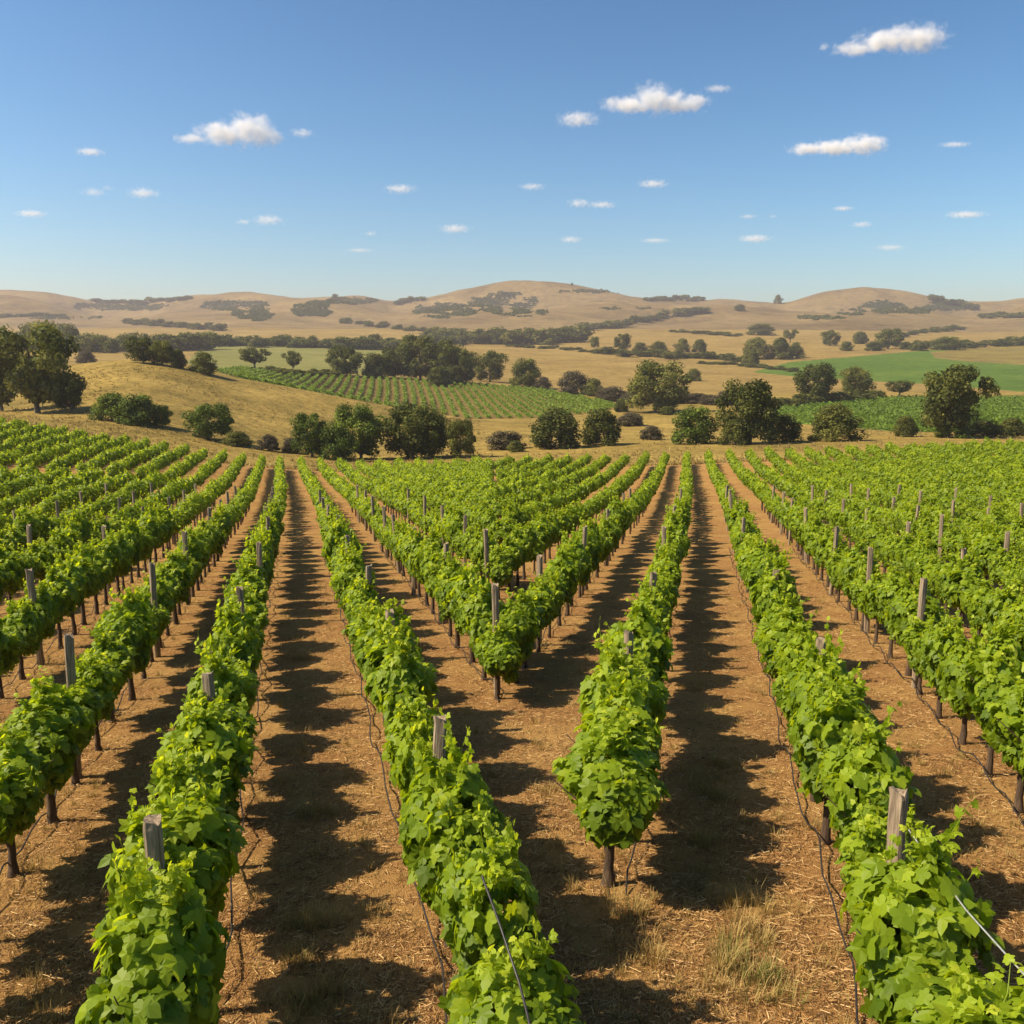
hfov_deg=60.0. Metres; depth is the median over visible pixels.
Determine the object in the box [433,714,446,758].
wooden post
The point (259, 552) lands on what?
wooden post
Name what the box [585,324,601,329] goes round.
tree
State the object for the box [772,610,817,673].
grapevine
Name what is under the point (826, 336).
oak tree
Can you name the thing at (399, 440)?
oak tree
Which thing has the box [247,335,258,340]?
tree
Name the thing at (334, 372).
shrub
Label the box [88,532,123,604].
grapevine
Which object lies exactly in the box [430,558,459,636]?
grapevine
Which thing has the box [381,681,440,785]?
grapevine
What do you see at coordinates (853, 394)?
shrub
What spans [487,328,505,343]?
tree
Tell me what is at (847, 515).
grapevine
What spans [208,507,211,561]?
wooden post
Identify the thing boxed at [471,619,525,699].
grapevine
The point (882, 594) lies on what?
grapevine
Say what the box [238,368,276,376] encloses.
vine row
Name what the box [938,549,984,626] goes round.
grapevine
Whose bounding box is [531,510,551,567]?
grapevine
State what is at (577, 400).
vine row
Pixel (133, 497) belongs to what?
wooden post
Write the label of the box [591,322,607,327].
tree
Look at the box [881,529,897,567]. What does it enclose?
grapevine
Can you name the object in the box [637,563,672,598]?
grapevine
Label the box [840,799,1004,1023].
grapevine
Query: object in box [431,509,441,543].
grapevine
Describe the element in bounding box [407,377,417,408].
vine row
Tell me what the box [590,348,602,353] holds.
shrub
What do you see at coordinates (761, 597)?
grapevine
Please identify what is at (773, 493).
wooden post
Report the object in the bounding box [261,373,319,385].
vine row
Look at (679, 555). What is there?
grapevine
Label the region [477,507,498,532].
grapevine
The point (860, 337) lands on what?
tree
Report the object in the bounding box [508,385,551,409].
vine row
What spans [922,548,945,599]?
grapevine
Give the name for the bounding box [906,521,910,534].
wooden post
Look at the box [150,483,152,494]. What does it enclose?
wooden post
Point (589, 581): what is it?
grapevine
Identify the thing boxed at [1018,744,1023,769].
grapevine
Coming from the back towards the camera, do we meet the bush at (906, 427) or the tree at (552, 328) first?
the tree at (552, 328)
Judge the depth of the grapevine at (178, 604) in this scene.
30.68 m
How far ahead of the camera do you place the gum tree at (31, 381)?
198.35 m
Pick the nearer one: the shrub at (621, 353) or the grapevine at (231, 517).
the grapevine at (231, 517)
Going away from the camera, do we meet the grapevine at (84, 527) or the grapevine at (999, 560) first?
the grapevine at (999, 560)
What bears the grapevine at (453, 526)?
on the ground at (302, 542)
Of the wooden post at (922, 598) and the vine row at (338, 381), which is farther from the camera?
the vine row at (338, 381)
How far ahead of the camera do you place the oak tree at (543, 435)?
206.55 m
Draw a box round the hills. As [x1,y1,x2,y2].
[0,280,1023,332]
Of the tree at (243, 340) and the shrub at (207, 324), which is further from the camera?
the shrub at (207, 324)
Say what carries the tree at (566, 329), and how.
on the stubble field at (606, 369)
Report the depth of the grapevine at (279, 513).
48.72 m
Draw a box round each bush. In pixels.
[74,351,96,362]
[87,391,124,420]
[113,393,163,425]
[187,351,218,374]
[219,431,255,446]
[254,434,280,450]
[280,437,301,453]
[317,421,356,460]
[360,352,389,377]
[426,366,453,385]
[447,364,465,383]
[482,430,526,450]
[506,440,525,452]
[533,376,552,389]
[556,370,589,393]
[580,378,602,396]
[613,398,628,411]
[616,412,643,425]
[639,425,664,439]
[659,406,676,414]
[687,368,701,380]
[717,419,752,445]
[734,304,745,310]
[740,349,760,365]
[767,412,803,442]
[806,402,867,441]
[839,341,854,350]
[864,341,884,350]
[891,415,919,436]
[907,340,922,348]
[934,424,971,438]
[967,419,1005,436]
[999,417,1023,436]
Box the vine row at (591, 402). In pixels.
[563,391,610,408]
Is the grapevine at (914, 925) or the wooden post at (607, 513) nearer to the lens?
the grapevine at (914, 925)
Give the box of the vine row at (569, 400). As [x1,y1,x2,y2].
[539,386,597,410]
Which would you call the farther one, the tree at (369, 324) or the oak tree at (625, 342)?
the tree at (369, 324)
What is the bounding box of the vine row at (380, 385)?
[361,376,382,401]
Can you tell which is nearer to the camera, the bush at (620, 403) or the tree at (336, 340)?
the bush at (620, 403)
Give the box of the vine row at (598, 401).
[577,393,614,407]
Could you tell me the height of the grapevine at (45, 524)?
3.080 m
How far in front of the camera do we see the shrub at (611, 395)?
455.58 m
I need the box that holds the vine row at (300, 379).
[247,373,310,383]
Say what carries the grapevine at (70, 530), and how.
on the ground at (302, 542)
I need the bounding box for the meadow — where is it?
[188,345,397,374]
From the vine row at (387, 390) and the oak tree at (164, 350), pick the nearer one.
the oak tree at (164, 350)
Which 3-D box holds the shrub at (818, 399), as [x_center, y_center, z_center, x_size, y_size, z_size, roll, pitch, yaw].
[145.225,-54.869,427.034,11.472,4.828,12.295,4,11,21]
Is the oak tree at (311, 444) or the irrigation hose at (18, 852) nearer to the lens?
the irrigation hose at (18, 852)
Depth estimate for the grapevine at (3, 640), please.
19.45 m
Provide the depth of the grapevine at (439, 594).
25.54 m
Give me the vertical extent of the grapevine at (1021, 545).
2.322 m
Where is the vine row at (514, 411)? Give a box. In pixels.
[479,382,522,417]
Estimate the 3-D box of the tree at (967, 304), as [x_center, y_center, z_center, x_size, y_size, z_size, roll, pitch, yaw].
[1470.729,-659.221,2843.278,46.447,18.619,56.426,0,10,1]
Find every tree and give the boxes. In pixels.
[0,320,80,412]
[0,338,26,410]
[16,323,37,349]
[21,329,36,348]
[43,321,62,328]
[48,368,86,412]
[57,323,78,338]
[68,336,87,351]
[76,336,103,352]
[79,332,93,344]
[93,334,109,350]
[102,337,120,352]
[108,299,118,302]
[115,333,128,351]
[122,336,157,362]
[125,331,152,349]
[135,300,147,303]
[145,298,156,301]
[148,340,174,364]
[150,333,167,340]
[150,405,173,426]
[155,333,176,349]
[157,335,184,348]
[165,297,174,301]
[169,348,187,368]
[177,331,201,350]
[179,402,235,438]
[181,333,208,349]
[196,339,212,349]
[201,331,221,347]
[216,335,231,345]
[220,333,233,345]
[224,338,238,345]
[233,336,246,345]
[237,337,251,345]
[237,347,271,367]
[245,340,262,346]
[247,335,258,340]
[253,337,269,347]
[267,338,279,346]
[268,336,288,346]
[281,350,302,368]
[282,335,294,346]
[285,341,301,347]
[289,411,328,456]
[291,336,305,347]
[297,338,316,347]
[308,335,318,347]
[314,340,322,347]
[318,338,332,347]
[324,345,364,375]
[331,402,390,458]
[332,336,348,347]
[337,337,356,346]
[343,317,353,323]
[348,337,366,348]
[348,340,361,348]
[362,337,379,349]
[363,321,374,326]
[368,333,382,346]
[376,340,386,348]
[377,321,389,327]
[378,338,399,346]
[378,401,441,458]
[381,345,413,376]
[384,340,398,349]
[393,300,402,303]
[396,333,441,379]
[398,298,409,302]
[401,327,412,330]
[407,407,450,457]
[421,338,465,371]
[423,326,449,335]
[428,334,438,342]
[429,329,449,339]
[443,417,475,457]
[444,335,459,344]
[445,349,478,382]
[452,330,470,342]
[454,335,468,344]
[466,328,487,343]
[472,335,487,343]
[473,350,509,381]
[486,327,506,343]
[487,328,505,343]
[496,330,523,343]
[504,335,523,344]
[508,357,541,387]
[513,327,532,344]
[522,328,536,343]
[528,406,582,448]
[530,328,558,344]
[548,327,567,342]
[553,328,566,342]
[557,326,579,341]
[568,330,589,341]
[573,325,594,341]
[574,322,589,326]
[578,407,621,445]
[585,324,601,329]
[588,336,599,346]
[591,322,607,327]
[599,320,619,328]
[611,322,624,327]
[613,320,632,326]
[613,333,631,349]
[624,359,693,412]
[629,315,641,323]
[631,342,648,350]
[639,317,652,322]
[648,315,661,320]
[649,341,667,350]
[655,296,665,300]
[655,312,667,317]
[658,310,671,315]
[670,404,719,444]
[671,308,681,315]
[672,338,690,351]
[673,308,688,315]
[685,307,694,314]
[690,307,708,312]
[691,339,706,351]
[694,307,710,312]
[714,378,781,443]
[740,337,775,358]
[767,337,796,359]
[773,294,783,303]
[782,329,799,342]
[789,342,806,357]
[792,362,838,399]
[820,330,841,345]
[838,366,876,395]
[852,331,868,343]
[874,327,904,348]
[884,380,914,396]
[899,341,909,349]
[910,342,928,350]
[916,363,1000,437]
[922,340,933,348]
[927,294,935,299]
[942,299,955,303]
[958,341,976,347]
[962,303,978,307]
[966,408,982,428]
[975,342,987,346]
[976,313,988,317]
[978,340,990,345]
[985,315,996,318]
[987,340,1003,345]
[991,338,1014,345]
[994,311,1006,316]
[998,313,1010,317]
[1003,336,1022,345]
[1015,312,1023,317]
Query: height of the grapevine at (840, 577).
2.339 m
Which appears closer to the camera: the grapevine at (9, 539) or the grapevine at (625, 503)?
the grapevine at (9, 539)
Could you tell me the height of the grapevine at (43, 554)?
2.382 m
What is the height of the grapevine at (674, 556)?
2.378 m
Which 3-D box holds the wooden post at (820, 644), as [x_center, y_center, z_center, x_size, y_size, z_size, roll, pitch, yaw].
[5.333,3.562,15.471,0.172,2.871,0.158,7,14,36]
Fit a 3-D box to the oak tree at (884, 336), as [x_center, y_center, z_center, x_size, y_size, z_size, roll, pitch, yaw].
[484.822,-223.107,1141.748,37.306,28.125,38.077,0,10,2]
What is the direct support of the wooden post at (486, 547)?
on the ground at (302, 542)
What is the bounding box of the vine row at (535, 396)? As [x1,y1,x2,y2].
[515,385,570,413]
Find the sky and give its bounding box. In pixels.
[0,0,1023,302]
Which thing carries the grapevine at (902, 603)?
on the ground at (302, 542)
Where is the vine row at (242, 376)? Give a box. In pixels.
[235,370,305,382]
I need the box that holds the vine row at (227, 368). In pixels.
[216,365,242,371]
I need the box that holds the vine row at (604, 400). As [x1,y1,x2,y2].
[594,397,615,405]
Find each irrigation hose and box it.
[0,547,165,691]
[0,555,212,874]
[226,564,274,949]
[322,557,447,1023]
[380,547,498,701]
[509,572,592,685]
[625,842,636,895]
[729,548,858,1023]
[792,546,1023,825]
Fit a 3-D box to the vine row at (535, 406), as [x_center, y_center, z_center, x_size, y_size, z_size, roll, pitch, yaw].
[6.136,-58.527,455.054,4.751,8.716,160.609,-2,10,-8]
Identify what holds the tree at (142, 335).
on the stubble field at (606, 369)
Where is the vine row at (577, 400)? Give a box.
[549,388,604,410]
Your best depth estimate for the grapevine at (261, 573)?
28.53 m
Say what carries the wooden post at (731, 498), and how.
on the ground at (302, 542)
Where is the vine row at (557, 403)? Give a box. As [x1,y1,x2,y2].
[523,386,581,413]
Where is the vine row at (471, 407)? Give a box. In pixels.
[452,382,480,418]
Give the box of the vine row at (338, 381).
[298,373,344,392]
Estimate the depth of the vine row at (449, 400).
440.23 m
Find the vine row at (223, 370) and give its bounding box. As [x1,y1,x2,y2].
[219,366,248,372]
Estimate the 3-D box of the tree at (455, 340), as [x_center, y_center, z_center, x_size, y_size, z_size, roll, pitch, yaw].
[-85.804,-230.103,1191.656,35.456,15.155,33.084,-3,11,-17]
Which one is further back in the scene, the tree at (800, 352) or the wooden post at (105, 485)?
the tree at (800, 352)
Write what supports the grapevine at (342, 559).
on the ground at (302, 542)
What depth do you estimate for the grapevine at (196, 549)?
33.63 m
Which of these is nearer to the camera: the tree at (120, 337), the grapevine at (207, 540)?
the grapevine at (207, 540)
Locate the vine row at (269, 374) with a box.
[255,370,277,377]
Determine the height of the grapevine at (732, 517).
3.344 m
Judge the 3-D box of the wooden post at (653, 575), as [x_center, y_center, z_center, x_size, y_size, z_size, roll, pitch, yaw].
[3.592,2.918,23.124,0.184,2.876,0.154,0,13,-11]
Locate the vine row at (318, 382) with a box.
[273,373,327,388]
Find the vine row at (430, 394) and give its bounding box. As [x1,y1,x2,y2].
[420,378,435,411]
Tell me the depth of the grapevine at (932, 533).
40.82 m
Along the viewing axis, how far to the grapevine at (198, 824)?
9.01 m
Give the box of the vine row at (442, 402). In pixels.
[428,379,446,414]
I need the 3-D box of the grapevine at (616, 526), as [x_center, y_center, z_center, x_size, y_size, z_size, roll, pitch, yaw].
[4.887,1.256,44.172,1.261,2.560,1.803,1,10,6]
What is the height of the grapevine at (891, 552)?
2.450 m
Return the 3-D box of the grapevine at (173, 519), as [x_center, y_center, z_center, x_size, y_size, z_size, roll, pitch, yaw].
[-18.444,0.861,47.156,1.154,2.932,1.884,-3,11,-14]
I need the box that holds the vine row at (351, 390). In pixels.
[323,374,359,397]
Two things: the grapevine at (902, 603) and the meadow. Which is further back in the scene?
the meadow
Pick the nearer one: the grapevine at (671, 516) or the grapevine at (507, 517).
the grapevine at (671, 516)
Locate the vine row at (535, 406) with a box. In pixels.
[501,384,545,413]
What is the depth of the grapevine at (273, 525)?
40.66 m
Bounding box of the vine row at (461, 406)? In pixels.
[445,384,471,417]
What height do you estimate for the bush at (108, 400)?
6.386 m
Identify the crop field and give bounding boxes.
[753,350,1023,391]
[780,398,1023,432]
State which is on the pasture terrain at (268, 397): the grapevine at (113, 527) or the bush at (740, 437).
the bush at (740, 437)
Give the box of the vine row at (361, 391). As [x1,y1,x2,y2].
[335,375,366,399]
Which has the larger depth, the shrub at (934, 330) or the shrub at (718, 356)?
the shrub at (934, 330)
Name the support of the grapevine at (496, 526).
on the ground at (302, 542)
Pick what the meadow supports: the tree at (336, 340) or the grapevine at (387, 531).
the tree at (336, 340)
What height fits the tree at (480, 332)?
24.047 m
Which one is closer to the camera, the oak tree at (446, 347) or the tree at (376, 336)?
the oak tree at (446, 347)
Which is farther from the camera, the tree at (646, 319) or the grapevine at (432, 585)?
the tree at (646, 319)
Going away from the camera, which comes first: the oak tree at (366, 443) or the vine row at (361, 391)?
the oak tree at (366, 443)
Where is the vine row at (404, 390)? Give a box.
[398,377,407,407]
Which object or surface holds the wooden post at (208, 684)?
on the ground at (302, 542)
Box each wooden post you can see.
[25,568,43,665]
[26,524,34,583]
[55,500,59,517]
[64,633,81,778]
[79,491,83,504]
[101,525,111,594]
[104,483,109,520]
[118,497,120,512]
[132,491,134,503]
[143,814,164,873]
[148,562,160,657]
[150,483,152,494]
[167,497,173,543]
[181,531,190,602]
[202,671,216,722]
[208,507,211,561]
[226,491,228,504]
[236,586,244,615]
[256,541,261,566]
[266,517,269,529]
[321,497,324,508]
[326,504,329,515]
[345,535,350,552]
[356,485,359,522]
[364,489,366,530]
[365,564,371,600]
[371,495,375,541]
[382,506,388,557]
[385,609,394,631]
[391,514,400,572]
[407,488,409,526]
[411,526,415,594]
[423,495,426,538]
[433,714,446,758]
[440,505,444,543]
[443,542,448,623]
[463,515,466,564]
[483,529,489,580]
[491,583,500,694]
[536,554,542,645]
[581,526,586,594]
[606,509,609,564]
[624,630,633,657]
[649,571,656,603]
[662,526,665,546]
[724,485,727,521]
[726,489,731,530]
[729,494,732,539]
[740,517,745,579]
[770,485,774,522]
[772,569,778,584]
[779,491,785,534]
[788,498,793,544]
[804,507,807,561]
[811,485,813,500]
[815,637,826,655]
[822,489,827,522]
[829,526,838,595]
[840,499,844,541]
[864,547,873,633]
[867,488,869,507]
[886,786,908,864]
[891,497,895,514]
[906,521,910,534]
[911,578,927,688]
[913,505,919,536]
[919,490,921,502]
[938,514,943,556]
[951,500,954,525]
[957,548,966,616]
[988,495,991,506]
[1003,531,1009,586]
[1019,502,1023,523]
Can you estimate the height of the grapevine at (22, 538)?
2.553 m
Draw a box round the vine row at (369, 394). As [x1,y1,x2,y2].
[348,375,374,401]
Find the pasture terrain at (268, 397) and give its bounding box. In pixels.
[0,360,1023,470]
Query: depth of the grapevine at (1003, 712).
14.21 m
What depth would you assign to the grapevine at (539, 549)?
39.84 m
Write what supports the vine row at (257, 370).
on the vineyard ground at (409, 398)
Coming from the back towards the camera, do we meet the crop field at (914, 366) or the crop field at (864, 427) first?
the crop field at (914, 366)
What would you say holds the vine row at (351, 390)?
on the vineyard ground at (409, 398)
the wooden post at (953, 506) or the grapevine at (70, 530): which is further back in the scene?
the wooden post at (953, 506)
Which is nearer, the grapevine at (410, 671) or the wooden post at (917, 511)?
the grapevine at (410, 671)
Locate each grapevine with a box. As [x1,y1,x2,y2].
[0,526,21,553]
[0,541,34,605]
[0,566,10,602]
[0,597,45,679]
[0,619,7,675]
[0,624,29,698]
[0,720,53,877]
[2,665,94,823]
[4,523,26,555]
[12,503,42,542]
[16,543,40,594]
[17,579,59,663]
[25,538,58,580]
[29,502,49,543]
[37,536,67,566]
[37,558,79,648]
[42,512,59,542]
[47,525,73,550]
[47,670,106,785]
[53,545,90,634]
[59,517,83,551]
[64,538,101,624]
[65,500,93,546]
[75,624,137,722]
[75,649,123,750]
[75,846,231,1023]
[78,541,112,614]
[83,526,101,550]
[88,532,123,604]
[91,508,109,536]
[92,585,159,700]
[97,514,117,532]
[97,765,247,939]
[105,525,132,596]
[113,530,136,589]
[121,516,144,583]
[126,521,154,577]
[132,584,162,679]
[136,502,161,561]
[137,569,177,647]
[138,523,157,571]
[140,681,258,824]
[145,723,225,815]
[149,597,172,661]
[151,560,182,635]
[153,498,173,557]
[154,515,168,561]
[155,543,195,624]
[156,502,176,553]
[161,545,194,614]
[174,547,202,604]
[174,685,257,770]
[176,523,204,596]
[185,635,257,712]
[188,525,211,583]
[191,527,209,590]
[197,516,221,571]
[198,524,214,576]
[206,499,229,556]
[206,506,228,560]
[206,585,259,674]
[209,519,227,566]
[216,505,235,548]
[216,576,268,636]
[219,654,261,713]
[222,557,269,602]
[224,606,265,663]
[230,552,268,584]
[239,526,273,590]
[240,525,273,564]
[246,523,274,561]
[250,527,274,567]
[254,520,274,549]
[256,520,279,536]
[258,509,280,542]
[260,503,278,527]
[260,513,279,558]
[263,497,282,521]
[268,504,281,538]
[278,520,284,534]
[317,503,335,521]
[318,497,339,528]
[319,513,351,538]
[320,518,362,571]
[322,502,342,527]
[326,509,346,539]
[326,540,345,570]
[329,543,376,612]
[333,549,356,570]
[334,534,363,569]
[341,575,377,607]
[341,600,377,658]
[344,578,381,623]
[351,597,423,723]
[355,610,420,703]
[364,596,384,624]
[371,505,389,543]
[371,513,383,551]
[371,610,439,735]
[376,518,390,556]
[381,519,392,560]
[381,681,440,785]
[382,514,402,565]
[388,519,407,570]
[389,706,455,804]
[390,516,407,575]
[396,524,417,582]
[396,712,506,950]
[398,533,423,588]
[401,523,425,596]
[407,535,429,605]
[413,518,443,614]
[422,509,437,532]
[423,506,438,531]
[423,545,452,623]
[429,803,544,986]
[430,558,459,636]
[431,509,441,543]
[432,549,464,647]
[436,515,445,541]
[437,915,585,1023]
[439,503,458,558]
[443,501,471,566]
[444,558,491,662]
[451,526,467,558]
[459,566,505,680]
[461,521,481,565]
[467,526,491,575]
[470,503,481,531]
[471,531,499,572]
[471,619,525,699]
[474,497,497,530]
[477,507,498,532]
[483,540,512,598]
[488,519,510,544]
[490,586,541,683]
[493,529,522,591]
[500,495,523,526]
[501,510,515,532]
[508,522,530,585]
[510,520,538,579]
[518,502,528,526]
[523,590,544,667]
[524,571,557,651]
[530,535,545,573]
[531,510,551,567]
[537,510,558,562]
[542,505,561,558]
[542,540,579,625]
[544,566,565,637]
[547,710,671,887]
[554,505,567,551]
[554,524,588,606]
[555,540,586,615]
[559,508,571,548]
[562,502,579,536]
[566,661,667,847]
[575,516,603,590]
[576,625,669,730]
[578,545,594,597]
[582,519,603,583]
[593,520,611,571]
[595,528,613,577]
[596,642,671,725]
[598,513,621,565]
[600,581,674,681]
[603,492,628,551]
[609,512,621,560]
[611,517,621,555]
[618,499,627,547]
[621,498,631,543]
[624,612,666,670]
[629,578,669,636]
[634,565,672,635]
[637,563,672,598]
[638,569,680,614]
[645,542,682,587]
[655,521,691,562]
[657,530,683,559]
[658,539,682,565]
[660,505,687,535]
[661,546,678,567]
[664,494,689,527]
[671,494,689,511]
[726,496,749,530]
[727,496,745,537]
[729,511,756,548]
[730,513,759,556]
[734,542,748,592]
[736,510,761,534]
[737,529,763,587]
[737,532,763,600]
[739,532,764,550]
[741,536,780,591]
[749,541,797,623]
[751,597,818,679]
[757,591,806,625]
[770,646,827,722]
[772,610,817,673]
[785,496,803,546]
[785,651,878,844]
[787,509,809,555]
[787,616,862,802]
[788,494,811,550]
[789,510,812,559]
[797,509,817,563]
[803,507,825,569]
[803,522,833,574]
[810,533,825,580]
[813,523,841,586]
[814,700,921,852]
[822,526,850,593]
[825,550,848,601]
[835,549,863,610]
[835,799,921,910]
[839,498,864,549]
[839,531,882,620]
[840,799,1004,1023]
[842,565,866,631]
[848,506,862,542]
[853,513,873,540]
[858,505,885,549]
[858,568,889,643]
[860,518,882,559]
[867,559,903,658]
[872,521,894,576]
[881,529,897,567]
[885,562,944,675]
[887,533,908,571]
[893,953,1023,1023]
[894,502,917,534]
[894,529,924,585]
[900,612,938,694]
[902,537,940,584]
[903,498,923,537]
[910,504,933,537]
[914,601,968,718]
[919,520,938,541]
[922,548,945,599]
[925,509,955,554]
[926,545,962,622]
[936,615,988,744]
[937,522,958,561]
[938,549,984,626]
[949,524,973,563]
[958,571,995,635]
[958,603,1023,776]
[959,509,977,532]
[959,515,990,563]
[969,520,1013,579]
[975,501,1010,531]
[976,566,1022,638]
[979,675,1023,814]
[987,543,1020,588]
[993,578,1023,649]
[998,523,1009,537]
[998,555,1023,593]
[1003,512,1023,553]
[1014,538,1023,559]
[1014,628,1023,650]
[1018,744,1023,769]
[1019,564,1023,582]
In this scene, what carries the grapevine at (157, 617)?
on the ground at (302, 542)
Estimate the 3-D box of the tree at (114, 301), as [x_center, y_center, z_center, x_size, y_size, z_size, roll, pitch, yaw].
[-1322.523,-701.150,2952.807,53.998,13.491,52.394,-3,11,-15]
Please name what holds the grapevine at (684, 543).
on the ground at (302, 542)
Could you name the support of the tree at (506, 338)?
on the stubble field at (606, 369)
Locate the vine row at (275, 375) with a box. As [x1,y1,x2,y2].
[259,368,289,378]
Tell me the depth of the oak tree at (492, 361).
572.42 m
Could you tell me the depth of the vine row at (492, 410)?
440.82 m
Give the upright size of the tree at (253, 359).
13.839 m
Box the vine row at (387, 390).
[373,376,390,404]
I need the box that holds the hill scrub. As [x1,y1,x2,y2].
[17,289,980,320]
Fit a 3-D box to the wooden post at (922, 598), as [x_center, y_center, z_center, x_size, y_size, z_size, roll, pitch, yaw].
[9.958,3.012,21.689,0.168,2.883,0.154,0,8,-9]
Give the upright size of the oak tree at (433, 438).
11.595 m
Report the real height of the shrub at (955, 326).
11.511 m
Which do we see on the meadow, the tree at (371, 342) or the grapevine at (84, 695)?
the tree at (371, 342)
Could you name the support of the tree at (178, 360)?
on the pasture terrain at (268, 397)
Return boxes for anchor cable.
[481,875,530,1023]
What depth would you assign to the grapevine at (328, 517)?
45.10 m
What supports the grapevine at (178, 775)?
on the ground at (302, 542)
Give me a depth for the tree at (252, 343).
967.86 m
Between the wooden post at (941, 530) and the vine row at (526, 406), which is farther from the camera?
the vine row at (526, 406)
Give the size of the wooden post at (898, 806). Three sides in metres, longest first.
2.672 x 0.184 x 0.154 m
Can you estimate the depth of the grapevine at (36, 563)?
32.46 m
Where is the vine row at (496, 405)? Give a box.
[471,381,511,417]
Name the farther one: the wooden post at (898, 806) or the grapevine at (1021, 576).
the grapevine at (1021, 576)
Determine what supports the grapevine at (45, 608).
on the ground at (302, 542)
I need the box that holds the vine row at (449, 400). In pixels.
[439,384,457,416]
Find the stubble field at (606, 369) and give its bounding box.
[4,327,1023,393]
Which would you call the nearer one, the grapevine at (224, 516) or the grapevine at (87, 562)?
the grapevine at (87, 562)
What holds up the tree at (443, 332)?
on the stubble field at (606, 369)
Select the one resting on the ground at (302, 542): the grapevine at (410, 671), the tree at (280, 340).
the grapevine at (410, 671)
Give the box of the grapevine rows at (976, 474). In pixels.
[0,416,1023,1023]
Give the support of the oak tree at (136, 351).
on the pasture terrain at (268, 397)
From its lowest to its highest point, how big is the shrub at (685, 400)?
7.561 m
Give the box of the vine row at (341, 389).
[311,374,351,393]
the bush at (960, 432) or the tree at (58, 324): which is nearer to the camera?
the bush at (960, 432)
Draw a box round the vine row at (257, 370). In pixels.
[232,368,269,376]
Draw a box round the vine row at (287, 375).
[272,372,293,380]
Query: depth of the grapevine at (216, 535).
40.31 m
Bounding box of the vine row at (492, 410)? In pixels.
[463,381,501,417]
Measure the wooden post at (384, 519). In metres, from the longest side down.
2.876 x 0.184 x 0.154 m
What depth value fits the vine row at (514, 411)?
439.18 m
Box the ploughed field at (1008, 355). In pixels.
[931,346,1023,364]
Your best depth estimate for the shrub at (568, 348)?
1080.07 m
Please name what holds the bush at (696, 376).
on the stubble field at (606, 369)
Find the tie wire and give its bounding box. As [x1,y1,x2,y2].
[908,829,1023,974]
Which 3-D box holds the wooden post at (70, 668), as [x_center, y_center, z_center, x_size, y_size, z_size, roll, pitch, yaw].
[-7.870,3.544,15.907,0.168,2.883,0.154,-3,13,-25]
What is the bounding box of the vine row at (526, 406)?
[494,384,542,416]
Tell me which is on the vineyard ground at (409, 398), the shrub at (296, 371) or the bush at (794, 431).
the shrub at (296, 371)
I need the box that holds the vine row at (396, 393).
[385,376,399,405]
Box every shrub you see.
[121,318,133,323]
[129,319,143,324]
[147,319,156,325]
[155,318,164,325]
[163,321,175,326]
[172,321,187,326]
[191,322,201,329]
[204,322,212,328]
[212,323,227,330]
[276,368,288,374]
[289,369,306,374]
[306,371,319,374]
[317,369,330,375]
[327,370,339,376]
[562,347,574,349]
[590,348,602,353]
[594,387,613,397]
[598,346,614,353]
[598,386,626,401]
[613,350,638,356]
[616,394,630,401]
[635,351,650,356]
[645,349,655,356]
[651,349,663,356]
[660,352,677,358]
[672,350,686,357]
[678,394,697,403]
[686,393,709,403]
[689,330,701,333]
[691,352,703,357]
[698,351,715,358]
[698,394,715,404]
[705,332,719,334]
[708,395,732,405]
[711,353,725,358]
[718,390,739,404]
[722,353,735,360]
[727,356,742,360]
[744,363,756,366]
[766,366,774,369]
[774,366,784,369]
[774,397,793,405]
[781,398,806,405]
[788,367,799,371]
[791,394,812,402]
[802,393,824,402]
[822,393,838,401]
[832,391,853,400]
[843,391,863,398]
[854,394,876,399]
[864,390,886,397]
[928,328,940,331]
[940,327,949,330]
[950,324,959,329]
[956,326,966,329]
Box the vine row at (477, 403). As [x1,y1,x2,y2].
[459,381,490,417]
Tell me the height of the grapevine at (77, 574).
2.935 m
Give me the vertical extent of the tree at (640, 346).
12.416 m
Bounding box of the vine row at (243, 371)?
[228,367,263,374]
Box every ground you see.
[0,438,1023,1023]
[217,371,611,418]
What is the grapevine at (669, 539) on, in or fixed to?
on the ground at (302, 542)
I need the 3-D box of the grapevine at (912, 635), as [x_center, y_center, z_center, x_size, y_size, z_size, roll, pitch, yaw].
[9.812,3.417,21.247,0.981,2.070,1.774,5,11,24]
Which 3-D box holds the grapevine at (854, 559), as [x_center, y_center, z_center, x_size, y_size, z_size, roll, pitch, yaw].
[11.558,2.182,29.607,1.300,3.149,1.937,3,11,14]
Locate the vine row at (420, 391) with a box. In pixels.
[412,377,425,406]
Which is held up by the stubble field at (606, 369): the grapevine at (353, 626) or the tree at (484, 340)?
the tree at (484, 340)
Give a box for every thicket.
[746,323,775,334]
[929,336,966,349]
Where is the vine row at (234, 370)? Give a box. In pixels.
[222,366,256,373]
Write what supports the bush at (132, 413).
on the pasture terrain at (268, 397)
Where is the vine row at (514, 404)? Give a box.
[486,382,532,417]
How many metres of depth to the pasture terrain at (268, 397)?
240.09 m
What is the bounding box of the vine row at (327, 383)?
[287,374,335,390]
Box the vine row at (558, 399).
[531,386,589,412]

